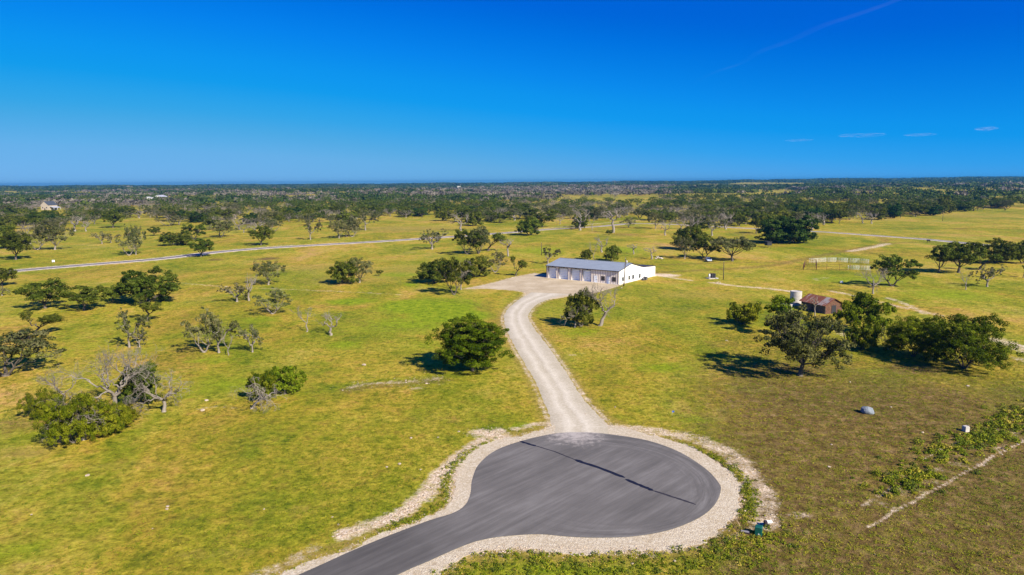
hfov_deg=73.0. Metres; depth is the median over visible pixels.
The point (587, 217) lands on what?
belt oak
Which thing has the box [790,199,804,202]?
belt oak
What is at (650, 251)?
dead tree
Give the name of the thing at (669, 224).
dead tree
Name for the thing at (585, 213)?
dead tree
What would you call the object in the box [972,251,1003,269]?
live oak
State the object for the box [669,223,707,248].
live oak
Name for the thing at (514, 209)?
bare tree
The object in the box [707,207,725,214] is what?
belt oak
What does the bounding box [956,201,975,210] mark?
belt oak
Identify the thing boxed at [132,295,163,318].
live oak
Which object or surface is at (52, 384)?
dead tree
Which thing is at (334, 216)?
belt oak
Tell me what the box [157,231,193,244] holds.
live oak
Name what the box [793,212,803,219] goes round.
belt oak
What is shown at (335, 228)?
live oak
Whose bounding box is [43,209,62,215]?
belt oak
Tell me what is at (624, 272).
utility pole
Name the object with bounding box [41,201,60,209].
house
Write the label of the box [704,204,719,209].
belt oak
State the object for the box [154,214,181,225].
bare tree
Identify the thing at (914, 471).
weed strip
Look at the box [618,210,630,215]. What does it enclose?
bare tree
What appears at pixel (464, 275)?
dead tree
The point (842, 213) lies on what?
live oak
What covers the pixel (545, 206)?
bare tree
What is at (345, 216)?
belt oak
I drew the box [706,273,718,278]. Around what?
well house
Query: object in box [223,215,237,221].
bare tree
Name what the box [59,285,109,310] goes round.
live oak
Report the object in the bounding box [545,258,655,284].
metal shop
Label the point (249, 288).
dead tree
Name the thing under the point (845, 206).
belt oak
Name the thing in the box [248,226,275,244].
live oak
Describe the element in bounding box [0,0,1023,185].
sky
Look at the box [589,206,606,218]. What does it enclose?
belt oak
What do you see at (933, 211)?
belt oak
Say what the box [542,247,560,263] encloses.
live oak
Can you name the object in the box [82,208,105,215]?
belt oak
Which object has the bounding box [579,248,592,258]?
live oak
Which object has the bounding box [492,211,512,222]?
belt oak
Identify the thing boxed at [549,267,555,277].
garage door
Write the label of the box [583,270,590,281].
garage door
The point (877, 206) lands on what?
belt oak
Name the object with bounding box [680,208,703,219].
belt oak
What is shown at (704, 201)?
belt oak
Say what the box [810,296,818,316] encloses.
broken tree
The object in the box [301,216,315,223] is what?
bare tree
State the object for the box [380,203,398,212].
belt oak
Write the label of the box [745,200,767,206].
belt oak
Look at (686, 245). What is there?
live oak
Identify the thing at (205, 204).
belt oak
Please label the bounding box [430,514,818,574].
weed strip
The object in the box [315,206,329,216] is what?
belt oak
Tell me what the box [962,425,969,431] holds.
concrete block
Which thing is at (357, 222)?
live oak
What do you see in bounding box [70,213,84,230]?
dead tree
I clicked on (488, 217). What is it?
bare tree
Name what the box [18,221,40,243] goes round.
dead tree
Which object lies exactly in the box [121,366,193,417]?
dead tree
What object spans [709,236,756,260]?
live oak
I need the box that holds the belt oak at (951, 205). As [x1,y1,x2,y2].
[940,202,955,212]
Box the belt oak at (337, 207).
[329,204,345,211]
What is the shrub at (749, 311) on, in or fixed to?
on the ground
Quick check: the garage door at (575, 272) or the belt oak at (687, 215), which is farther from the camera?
the belt oak at (687, 215)
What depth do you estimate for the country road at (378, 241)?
357.22 m
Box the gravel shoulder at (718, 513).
[282,421,742,574]
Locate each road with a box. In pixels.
[11,223,985,270]
[299,432,720,574]
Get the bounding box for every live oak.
[0,222,16,248]
[0,232,33,259]
[0,268,18,285]
[0,286,11,295]
[0,329,66,376]
[12,277,69,308]
[16,222,55,249]
[17,310,68,330]
[32,222,74,249]
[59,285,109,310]
[91,231,109,243]
[101,210,126,227]
[101,287,129,300]
[107,232,120,242]
[108,266,180,301]
[115,232,141,254]
[115,359,161,402]
[123,224,145,254]
[126,327,147,346]
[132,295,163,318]
[146,227,160,235]
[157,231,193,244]
[179,223,206,239]
[180,306,225,352]
[186,238,213,256]
[206,220,236,236]
[206,315,240,352]
[216,283,249,301]
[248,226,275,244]
[249,261,285,284]
[252,287,292,313]
[304,217,321,239]
[326,259,359,283]
[327,220,348,237]
[340,216,364,236]
[340,218,359,236]
[344,257,373,282]
[412,257,449,282]
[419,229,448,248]
[424,313,514,370]
[437,256,473,294]
[452,228,483,253]
[459,255,493,276]
[463,210,485,225]
[468,226,490,253]
[480,232,508,250]
[485,249,507,271]
[510,256,527,275]
[514,217,543,234]
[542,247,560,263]
[561,286,599,326]
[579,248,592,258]
[602,244,621,260]
[647,211,664,228]
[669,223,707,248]
[671,236,695,258]
[692,236,720,257]
[706,214,727,235]
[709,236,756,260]
[735,206,755,216]
[749,216,767,232]
[753,304,856,376]
[754,215,796,242]
[779,214,820,242]
[834,208,848,223]
[869,254,922,285]
[883,203,902,217]
[904,203,926,215]
[924,242,963,272]
[935,194,951,204]
[942,241,987,272]
[968,237,1019,262]
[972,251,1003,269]
[1009,240,1023,262]
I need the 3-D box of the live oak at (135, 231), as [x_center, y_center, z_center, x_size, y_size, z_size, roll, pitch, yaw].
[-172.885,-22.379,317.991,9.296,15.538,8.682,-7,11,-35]
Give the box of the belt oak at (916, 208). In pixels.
[909,205,930,216]
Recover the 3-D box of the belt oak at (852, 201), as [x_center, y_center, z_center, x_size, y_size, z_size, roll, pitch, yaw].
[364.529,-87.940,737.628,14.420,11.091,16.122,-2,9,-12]
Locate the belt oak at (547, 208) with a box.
[544,205,558,211]
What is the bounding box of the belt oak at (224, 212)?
[214,208,235,218]
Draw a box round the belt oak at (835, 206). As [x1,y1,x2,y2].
[826,205,843,209]
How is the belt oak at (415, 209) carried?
on the ground
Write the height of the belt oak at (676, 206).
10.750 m
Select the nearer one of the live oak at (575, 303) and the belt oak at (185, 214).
the live oak at (575, 303)
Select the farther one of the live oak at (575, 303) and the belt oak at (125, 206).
the belt oak at (125, 206)
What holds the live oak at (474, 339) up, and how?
on the ground
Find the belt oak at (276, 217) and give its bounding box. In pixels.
[269,214,286,224]
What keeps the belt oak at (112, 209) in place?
on the ground
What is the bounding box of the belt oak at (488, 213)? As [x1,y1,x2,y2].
[483,211,497,219]
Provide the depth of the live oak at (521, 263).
235.97 m
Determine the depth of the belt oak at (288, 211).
595.61 m
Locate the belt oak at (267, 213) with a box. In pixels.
[262,211,282,218]
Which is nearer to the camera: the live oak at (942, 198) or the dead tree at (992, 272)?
the dead tree at (992, 272)
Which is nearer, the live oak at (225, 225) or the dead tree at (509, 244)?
the dead tree at (509, 244)
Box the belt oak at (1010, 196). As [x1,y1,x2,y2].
[1004,195,1021,202]
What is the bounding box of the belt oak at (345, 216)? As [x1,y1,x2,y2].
[336,210,357,220]
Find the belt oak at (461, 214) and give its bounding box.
[452,208,472,222]
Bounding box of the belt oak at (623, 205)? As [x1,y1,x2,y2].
[613,203,633,210]
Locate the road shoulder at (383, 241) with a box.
[17,223,988,271]
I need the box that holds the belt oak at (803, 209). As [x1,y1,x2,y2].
[798,205,814,213]
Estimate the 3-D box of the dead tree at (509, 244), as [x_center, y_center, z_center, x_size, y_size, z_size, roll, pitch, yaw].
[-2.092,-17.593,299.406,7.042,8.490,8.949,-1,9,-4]
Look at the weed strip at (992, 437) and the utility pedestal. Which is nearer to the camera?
the utility pedestal
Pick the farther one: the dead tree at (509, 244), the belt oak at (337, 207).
the belt oak at (337, 207)
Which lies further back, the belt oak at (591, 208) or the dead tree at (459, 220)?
the belt oak at (591, 208)
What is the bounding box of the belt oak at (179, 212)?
[168,209,186,218]
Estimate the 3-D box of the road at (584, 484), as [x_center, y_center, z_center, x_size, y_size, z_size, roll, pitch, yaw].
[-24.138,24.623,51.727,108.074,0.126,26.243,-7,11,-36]
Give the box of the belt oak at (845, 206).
[836,203,849,212]
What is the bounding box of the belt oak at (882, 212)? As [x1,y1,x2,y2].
[867,207,888,219]
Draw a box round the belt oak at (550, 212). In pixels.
[545,208,560,217]
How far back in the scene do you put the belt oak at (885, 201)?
767.58 m
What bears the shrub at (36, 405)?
on the ground
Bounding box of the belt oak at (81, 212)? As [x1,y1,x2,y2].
[71,209,89,216]
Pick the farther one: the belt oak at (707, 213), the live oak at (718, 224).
the belt oak at (707, 213)
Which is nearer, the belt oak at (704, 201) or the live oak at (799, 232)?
the live oak at (799, 232)
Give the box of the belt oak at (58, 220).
[38,217,67,226]
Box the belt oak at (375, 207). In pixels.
[370,204,384,215]
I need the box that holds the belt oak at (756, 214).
[749,211,768,222]
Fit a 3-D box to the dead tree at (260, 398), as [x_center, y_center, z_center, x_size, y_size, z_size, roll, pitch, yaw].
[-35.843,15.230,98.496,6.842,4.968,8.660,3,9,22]
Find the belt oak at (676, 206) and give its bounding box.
[669,204,683,209]
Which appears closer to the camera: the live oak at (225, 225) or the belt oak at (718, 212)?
the live oak at (225, 225)
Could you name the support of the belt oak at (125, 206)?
on the ground
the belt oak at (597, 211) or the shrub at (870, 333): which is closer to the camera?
the shrub at (870, 333)
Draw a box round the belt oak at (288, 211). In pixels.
[279,209,293,219]
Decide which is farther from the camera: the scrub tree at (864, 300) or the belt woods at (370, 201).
the belt woods at (370, 201)
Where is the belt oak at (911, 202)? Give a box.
[900,201,917,204]
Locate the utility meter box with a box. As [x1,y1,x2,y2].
[763,520,772,526]
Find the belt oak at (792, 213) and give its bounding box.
[774,208,796,216]
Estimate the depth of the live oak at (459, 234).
304.73 m
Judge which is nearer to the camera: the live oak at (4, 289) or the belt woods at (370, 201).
the live oak at (4, 289)
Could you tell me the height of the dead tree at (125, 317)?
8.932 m
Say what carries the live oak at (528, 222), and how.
on the ground
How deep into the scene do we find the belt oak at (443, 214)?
575.06 m
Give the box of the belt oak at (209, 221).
[201,218,220,229]
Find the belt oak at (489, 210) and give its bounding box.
[475,206,491,212]
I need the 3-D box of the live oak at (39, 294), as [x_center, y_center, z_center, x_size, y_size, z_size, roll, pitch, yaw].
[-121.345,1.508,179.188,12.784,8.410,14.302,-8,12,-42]
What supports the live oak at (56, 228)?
on the ground
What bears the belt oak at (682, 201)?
on the ground
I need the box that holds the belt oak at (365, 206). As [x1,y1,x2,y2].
[358,205,371,209]
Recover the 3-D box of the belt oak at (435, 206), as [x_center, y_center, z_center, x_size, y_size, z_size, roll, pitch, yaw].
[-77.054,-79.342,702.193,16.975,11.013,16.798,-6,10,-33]
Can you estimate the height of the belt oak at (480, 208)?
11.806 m
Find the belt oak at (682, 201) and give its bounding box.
[671,199,688,207]
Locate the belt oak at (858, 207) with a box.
[849,204,866,216]
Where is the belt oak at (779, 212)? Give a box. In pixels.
[768,210,790,216]
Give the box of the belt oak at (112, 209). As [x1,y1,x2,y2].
[98,208,117,215]
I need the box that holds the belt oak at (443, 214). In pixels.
[435,208,455,220]
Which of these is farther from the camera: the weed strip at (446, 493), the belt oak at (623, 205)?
the belt oak at (623, 205)
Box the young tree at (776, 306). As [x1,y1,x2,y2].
[764,294,795,327]
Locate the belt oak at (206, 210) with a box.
[199,208,212,212]
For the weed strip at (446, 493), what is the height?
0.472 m
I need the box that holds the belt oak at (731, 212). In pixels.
[720,209,745,223]
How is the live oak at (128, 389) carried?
on the ground
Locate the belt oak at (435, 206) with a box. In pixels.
[428,204,443,213]
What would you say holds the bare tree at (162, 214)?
on the ground
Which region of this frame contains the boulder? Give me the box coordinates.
[860,406,873,414]
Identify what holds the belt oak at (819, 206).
on the ground
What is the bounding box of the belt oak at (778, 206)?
[766,204,786,209]
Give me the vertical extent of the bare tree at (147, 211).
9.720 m
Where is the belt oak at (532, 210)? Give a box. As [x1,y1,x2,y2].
[520,206,542,217]
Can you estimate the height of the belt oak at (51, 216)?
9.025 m
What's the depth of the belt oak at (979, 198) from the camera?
778.67 m
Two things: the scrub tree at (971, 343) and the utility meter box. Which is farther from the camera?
the scrub tree at (971, 343)
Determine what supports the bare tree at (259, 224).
on the ground
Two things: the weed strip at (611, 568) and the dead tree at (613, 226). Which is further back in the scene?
the dead tree at (613, 226)
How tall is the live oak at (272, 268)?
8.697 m
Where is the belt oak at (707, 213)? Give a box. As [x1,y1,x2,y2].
[698,211,716,223]
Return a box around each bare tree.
[86,214,101,223]
[142,208,156,216]
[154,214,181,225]
[156,210,174,217]
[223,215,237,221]
[227,217,253,229]
[244,221,264,229]
[250,216,268,224]
[256,217,266,225]
[263,218,283,230]
[292,212,317,218]
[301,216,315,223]
[364,210,385,217]
[484,214,499,221]
[507,210,528,219]
[511,208,526,218]
[536,204,549,210]
[553,206,570,216]
[563,211,574,218]
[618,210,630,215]
[619,217,635,227]
[648,206,662,210]
[796,215,827,223]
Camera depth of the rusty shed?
167.81 m
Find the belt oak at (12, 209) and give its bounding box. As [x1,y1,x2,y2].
[1,206,17,213]
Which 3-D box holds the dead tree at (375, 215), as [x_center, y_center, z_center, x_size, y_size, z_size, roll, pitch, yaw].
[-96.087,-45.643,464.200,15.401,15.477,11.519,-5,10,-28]
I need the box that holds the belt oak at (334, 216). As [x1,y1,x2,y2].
[328,214,341,221]
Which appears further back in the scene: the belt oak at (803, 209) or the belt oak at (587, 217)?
the belt oak at (803, 209)
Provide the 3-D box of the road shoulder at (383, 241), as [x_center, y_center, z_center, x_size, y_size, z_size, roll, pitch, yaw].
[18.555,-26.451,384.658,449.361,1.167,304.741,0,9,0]
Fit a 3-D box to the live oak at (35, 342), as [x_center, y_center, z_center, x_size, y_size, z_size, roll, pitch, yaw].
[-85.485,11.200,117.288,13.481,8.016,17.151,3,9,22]
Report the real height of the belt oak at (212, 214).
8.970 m
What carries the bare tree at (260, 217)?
on the ground
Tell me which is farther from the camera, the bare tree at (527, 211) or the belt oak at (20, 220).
the bare tree at (527, 211)
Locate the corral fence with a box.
[809,258,868,263]
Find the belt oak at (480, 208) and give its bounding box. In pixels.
[473,206,484,214]
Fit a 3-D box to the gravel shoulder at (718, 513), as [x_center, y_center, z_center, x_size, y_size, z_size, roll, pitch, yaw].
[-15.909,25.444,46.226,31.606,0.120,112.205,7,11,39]
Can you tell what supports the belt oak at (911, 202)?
on the ground
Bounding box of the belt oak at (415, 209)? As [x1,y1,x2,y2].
[410,206,427,215]
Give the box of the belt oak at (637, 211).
[631,208,646,218]
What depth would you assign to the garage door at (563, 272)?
229.07 m
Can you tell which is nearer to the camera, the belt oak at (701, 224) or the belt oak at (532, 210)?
the belt oak at (701, 224)
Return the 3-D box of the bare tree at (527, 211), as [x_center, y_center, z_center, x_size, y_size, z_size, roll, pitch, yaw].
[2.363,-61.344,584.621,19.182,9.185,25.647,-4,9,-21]
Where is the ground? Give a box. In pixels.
[0,182,1023,574]
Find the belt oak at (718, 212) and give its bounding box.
[711,211,728,221]
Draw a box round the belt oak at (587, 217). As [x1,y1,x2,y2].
[572,213,589,225]
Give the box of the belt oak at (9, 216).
[1,214,20,223]
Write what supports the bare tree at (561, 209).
on the ground
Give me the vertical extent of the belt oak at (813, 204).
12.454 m
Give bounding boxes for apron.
[465,273,618,298]
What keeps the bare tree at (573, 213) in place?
on the ground
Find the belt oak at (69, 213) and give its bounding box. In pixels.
[65,209,89,215]
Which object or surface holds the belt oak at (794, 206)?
on the ground
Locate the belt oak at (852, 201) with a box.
[847,200,858,205]
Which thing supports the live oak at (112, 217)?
on the ground
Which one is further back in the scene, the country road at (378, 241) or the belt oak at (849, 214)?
the belt oak at (849, 214)
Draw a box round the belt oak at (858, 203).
[854,202,870,213]
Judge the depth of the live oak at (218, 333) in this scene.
132.17 m
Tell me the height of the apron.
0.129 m
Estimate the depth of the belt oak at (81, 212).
624.17 m
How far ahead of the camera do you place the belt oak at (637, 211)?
603.43 m
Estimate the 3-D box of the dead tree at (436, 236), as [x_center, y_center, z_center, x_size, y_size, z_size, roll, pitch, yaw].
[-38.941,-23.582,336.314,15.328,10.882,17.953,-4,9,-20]
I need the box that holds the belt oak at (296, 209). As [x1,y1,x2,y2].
[284,207,302,218]
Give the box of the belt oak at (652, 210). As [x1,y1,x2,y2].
[647,209,666,216]
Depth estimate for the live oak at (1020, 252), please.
257.69 m
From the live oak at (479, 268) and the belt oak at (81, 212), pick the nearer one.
the live oak at (479, 268)
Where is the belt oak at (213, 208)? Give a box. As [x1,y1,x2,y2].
[210,206,222,216]
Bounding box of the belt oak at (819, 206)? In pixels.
[810,205,825,208]
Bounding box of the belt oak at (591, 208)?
[586,206,597,216]
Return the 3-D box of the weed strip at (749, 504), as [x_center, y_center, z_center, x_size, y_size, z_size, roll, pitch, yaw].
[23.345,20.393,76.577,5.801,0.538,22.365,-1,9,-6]
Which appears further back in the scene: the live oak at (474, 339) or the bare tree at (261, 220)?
the bare tree at (261, 220)
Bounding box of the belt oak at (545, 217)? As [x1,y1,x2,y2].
[526,213,555,226]
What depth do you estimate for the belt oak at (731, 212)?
506.44 m
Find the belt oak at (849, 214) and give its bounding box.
[847,210,856,219]
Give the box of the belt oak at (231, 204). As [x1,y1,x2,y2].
[221,203,237,208]
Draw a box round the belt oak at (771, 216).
[762,213,776,222]
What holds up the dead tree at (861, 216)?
on the ground
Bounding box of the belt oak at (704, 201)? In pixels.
[698,200,713,203]
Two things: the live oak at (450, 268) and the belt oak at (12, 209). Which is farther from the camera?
the belt oak at (12, 209)
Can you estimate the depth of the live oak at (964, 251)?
231.43 m
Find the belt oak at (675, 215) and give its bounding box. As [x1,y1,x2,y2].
[663,212,678,221]
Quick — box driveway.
[503,292,608,433]
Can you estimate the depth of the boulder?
95.36 m
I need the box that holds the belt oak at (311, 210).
[298,208,318,218]
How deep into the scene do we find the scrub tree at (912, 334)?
124.14 m
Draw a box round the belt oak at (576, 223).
[571,217,587,228]
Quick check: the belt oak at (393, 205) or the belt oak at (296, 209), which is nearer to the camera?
the belt oak at (296, 209)
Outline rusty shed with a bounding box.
[799,293,842,313]
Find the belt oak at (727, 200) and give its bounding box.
[719,199,733,207]
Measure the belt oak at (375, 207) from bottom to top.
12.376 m
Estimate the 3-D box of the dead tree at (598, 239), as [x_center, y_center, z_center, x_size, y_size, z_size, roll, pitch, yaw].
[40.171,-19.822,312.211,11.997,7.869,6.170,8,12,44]
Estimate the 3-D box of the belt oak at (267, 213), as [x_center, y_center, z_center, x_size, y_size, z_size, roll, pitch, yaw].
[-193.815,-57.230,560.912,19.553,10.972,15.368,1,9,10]
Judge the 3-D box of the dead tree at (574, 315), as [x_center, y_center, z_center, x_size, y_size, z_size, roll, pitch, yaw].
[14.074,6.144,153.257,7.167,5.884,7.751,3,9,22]
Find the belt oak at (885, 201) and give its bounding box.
[882,199,896,203]
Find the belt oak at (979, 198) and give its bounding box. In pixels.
[967,197,984,202]
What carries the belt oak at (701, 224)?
on the ground
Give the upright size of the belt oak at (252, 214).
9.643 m
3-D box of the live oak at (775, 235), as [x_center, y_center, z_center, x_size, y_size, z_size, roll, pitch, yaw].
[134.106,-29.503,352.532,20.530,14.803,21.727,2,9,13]
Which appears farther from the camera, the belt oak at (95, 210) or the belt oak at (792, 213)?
the belt oak at (95, 210)
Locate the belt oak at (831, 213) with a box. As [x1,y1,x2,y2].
[820,209,847,222]
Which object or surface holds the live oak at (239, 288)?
on the ground
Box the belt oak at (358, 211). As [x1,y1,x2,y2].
[355,207,368,217]
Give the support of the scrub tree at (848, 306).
on the ground
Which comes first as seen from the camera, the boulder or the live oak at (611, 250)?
the boulder
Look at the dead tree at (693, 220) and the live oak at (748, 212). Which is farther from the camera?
the live oak at (748, 212)
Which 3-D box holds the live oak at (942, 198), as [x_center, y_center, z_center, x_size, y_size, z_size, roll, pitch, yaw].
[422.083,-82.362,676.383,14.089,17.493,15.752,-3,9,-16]
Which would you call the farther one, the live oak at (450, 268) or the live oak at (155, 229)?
the live oak at (155, 229)
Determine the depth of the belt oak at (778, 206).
626.06 m
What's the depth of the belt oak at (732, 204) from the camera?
700.63 m
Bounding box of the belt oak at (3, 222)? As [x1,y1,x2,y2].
[0,217,6,225]
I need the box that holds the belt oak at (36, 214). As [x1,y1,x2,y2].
[20,211,49,219]
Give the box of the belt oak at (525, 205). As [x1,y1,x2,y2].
[517,202,530,208]
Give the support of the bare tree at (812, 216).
on the ground
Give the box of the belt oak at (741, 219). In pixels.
[729,214,748,225]
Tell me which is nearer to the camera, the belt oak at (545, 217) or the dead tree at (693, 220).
the dead tree at (693, 220)
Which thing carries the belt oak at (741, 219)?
on the ground
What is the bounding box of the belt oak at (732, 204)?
[726,202,741,207]
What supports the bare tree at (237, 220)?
on the ground
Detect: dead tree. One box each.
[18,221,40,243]
[32,369,81,397]
[44,341,162,406]
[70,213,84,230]
[114,307,151,347]
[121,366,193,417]
[232,376,288,411]
[235,323,263,351]
[245,275,257,300]
[290,307,315,331]
[316,309,340,335]
[359,209,379,229]
[448,212,468,230]
[454,261,473,289]
[500,238,514,255]
[554,213,567,221]
[560,302,590,326]
[566,208,588,229]
[577,281,618,325]
[588,236,608,251]
[601,208,620,232]
[644,247,655,258]
[656,221,671,234]
[676,214,705,230]
[716,211,734,228]
[852,210,868,222]
[857,267,888,293]
[960,271,971,289]
[968,264,1007,286]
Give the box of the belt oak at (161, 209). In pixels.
[155,208,173,216]
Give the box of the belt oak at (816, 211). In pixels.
[803,208,823,213]
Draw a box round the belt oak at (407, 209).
[396,207,413,216]
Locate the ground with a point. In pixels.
(382, 314)
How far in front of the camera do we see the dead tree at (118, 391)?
98.07 m
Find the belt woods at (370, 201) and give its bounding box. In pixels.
[0,192,1023,224]
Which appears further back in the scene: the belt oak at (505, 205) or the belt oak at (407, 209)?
the belt oak at (505, 205)
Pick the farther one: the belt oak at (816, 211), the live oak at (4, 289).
the belt oak at (816, 211)
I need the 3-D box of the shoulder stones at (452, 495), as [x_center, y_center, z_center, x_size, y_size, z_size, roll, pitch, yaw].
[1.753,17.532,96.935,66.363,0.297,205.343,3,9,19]
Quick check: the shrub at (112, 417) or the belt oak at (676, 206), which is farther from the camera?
the belt oak at (676, 206)
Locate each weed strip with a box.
[377,436,497,532]
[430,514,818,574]
[667,436,765,521]
[851,455,947,498]
[911,399,1023,474]
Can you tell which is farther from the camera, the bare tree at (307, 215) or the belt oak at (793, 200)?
the belt oak at (793, 200)
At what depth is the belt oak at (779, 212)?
509.02 m
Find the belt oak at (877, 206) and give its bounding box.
[867,203,885,208]
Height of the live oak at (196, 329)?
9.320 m
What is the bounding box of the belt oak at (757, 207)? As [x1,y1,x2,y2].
[742,204,763,212]
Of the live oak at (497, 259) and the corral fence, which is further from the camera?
the corral fence
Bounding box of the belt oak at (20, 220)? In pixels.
[8,215,37,227]
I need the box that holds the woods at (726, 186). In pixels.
[0,176,1023,206]
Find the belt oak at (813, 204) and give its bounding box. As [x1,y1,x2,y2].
[807,201,825,206]
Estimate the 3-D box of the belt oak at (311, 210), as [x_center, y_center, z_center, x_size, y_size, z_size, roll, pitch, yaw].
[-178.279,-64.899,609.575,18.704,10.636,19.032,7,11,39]
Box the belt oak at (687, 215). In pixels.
[678,212,693,222]
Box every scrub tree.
[833,299,860,338]
[843,292,896,330]
[882,315,944,357]
[920,313,1023,370]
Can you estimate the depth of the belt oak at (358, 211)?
634.49 m
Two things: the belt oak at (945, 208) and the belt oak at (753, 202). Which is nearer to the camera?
the belt oak at (945, 208)
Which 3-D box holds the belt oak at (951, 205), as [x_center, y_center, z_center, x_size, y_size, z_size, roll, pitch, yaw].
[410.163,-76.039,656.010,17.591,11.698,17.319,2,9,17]
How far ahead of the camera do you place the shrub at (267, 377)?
101.99 m
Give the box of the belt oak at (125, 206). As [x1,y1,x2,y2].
[114,205,132,209]
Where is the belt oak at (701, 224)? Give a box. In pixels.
[685,218,711,228]
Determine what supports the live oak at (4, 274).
on the ground
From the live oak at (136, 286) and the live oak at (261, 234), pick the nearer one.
the live oak at (136, 286)
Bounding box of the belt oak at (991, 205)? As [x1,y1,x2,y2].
[988,198,999,207]
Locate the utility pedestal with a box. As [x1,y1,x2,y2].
[755,524,762,536]
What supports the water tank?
on the ground
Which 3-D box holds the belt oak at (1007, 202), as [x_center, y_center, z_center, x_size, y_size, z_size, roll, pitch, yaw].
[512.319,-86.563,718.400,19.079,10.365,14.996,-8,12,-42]
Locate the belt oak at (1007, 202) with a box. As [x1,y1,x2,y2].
[999,199,1014,208]
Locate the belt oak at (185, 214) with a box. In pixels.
[180,211,199,219]
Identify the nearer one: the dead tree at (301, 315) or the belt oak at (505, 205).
the dead tree at (301, 315)
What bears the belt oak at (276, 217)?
on the ground
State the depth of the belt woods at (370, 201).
849.01 m
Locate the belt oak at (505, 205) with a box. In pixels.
[493,203,509,211]
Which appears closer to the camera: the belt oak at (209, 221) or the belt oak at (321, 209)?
the belt oak at (209, 221)
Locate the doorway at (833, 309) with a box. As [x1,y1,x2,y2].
[831,305,835,313]
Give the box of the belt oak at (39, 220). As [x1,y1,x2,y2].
[25,217,44,225]
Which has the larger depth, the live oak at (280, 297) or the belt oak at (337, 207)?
the belt oak at (337, 207)
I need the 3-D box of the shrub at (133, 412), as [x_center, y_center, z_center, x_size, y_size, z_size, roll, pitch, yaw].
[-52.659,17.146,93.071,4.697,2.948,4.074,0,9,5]
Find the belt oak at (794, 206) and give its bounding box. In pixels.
[785,203,805,211]
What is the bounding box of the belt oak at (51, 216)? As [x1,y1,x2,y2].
[45,214,68,223]
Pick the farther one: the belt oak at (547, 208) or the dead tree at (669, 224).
the belt oak at (547, 208)
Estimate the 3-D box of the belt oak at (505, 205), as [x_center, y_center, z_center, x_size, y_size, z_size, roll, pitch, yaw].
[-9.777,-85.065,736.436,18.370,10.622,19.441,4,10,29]
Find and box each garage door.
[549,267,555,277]
[559,268,567,278]
[572,269,579,279]
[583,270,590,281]
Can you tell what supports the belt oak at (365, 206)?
on the ground
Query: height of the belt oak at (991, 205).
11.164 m
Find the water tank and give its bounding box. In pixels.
[790,290,801,305]
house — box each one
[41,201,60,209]
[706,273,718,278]
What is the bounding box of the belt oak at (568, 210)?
[558,206,572,215]
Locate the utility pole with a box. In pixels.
[623,259,626,285]
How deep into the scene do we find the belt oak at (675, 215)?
542.66 m
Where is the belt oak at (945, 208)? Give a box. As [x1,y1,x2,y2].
[936,204,949,213]
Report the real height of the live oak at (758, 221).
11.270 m
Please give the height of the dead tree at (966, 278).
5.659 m
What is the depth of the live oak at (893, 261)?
204.13 m
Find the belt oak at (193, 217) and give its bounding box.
[188,211,207,221]
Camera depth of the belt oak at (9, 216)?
536.70 m
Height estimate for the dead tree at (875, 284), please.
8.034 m
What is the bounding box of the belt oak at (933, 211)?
[921,205,943,215]
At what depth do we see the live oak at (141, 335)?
136.76 m
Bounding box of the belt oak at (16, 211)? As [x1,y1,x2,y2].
[14,208,28,215]
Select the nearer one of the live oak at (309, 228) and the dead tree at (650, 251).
the dead tree at (650, 251)
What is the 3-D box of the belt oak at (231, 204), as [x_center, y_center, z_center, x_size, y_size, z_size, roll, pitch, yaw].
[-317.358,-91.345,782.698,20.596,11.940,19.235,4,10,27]
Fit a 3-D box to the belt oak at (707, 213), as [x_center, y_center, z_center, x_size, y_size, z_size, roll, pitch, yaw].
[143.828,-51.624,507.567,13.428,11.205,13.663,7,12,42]
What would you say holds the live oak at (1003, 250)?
on the ground
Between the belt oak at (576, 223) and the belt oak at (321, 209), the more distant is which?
the belt oak at (321, 209)
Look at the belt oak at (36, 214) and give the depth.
564.38 m
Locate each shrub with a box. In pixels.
[15,387,59,417]
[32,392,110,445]
[79,398,134,435]
[102,404,141,424]
[245,370,276,399]
[270,365,306,393]
[726,301,764,324]
[845,321,883,349]
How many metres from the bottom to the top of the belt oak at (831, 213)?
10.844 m
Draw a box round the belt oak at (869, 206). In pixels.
[862,205,874,215]
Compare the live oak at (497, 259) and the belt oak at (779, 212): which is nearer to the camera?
the live oak at (497, 259)
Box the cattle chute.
[803,259,816,269]
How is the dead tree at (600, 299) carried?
on the ground
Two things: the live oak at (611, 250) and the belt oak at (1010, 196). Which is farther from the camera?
the belt oak at (1010, 196)
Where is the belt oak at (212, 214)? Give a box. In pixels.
[204,213,220,218]
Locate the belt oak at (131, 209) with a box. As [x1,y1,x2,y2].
[122,207,138,217]
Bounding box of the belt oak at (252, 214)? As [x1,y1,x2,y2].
[239,212,258,223]
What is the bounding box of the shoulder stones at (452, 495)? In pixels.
[278,292,780,574]
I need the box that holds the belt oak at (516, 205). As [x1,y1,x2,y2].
[509,204,524,210]
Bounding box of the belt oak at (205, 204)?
[198,202,211,208]
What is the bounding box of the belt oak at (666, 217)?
[659,212,674,221]

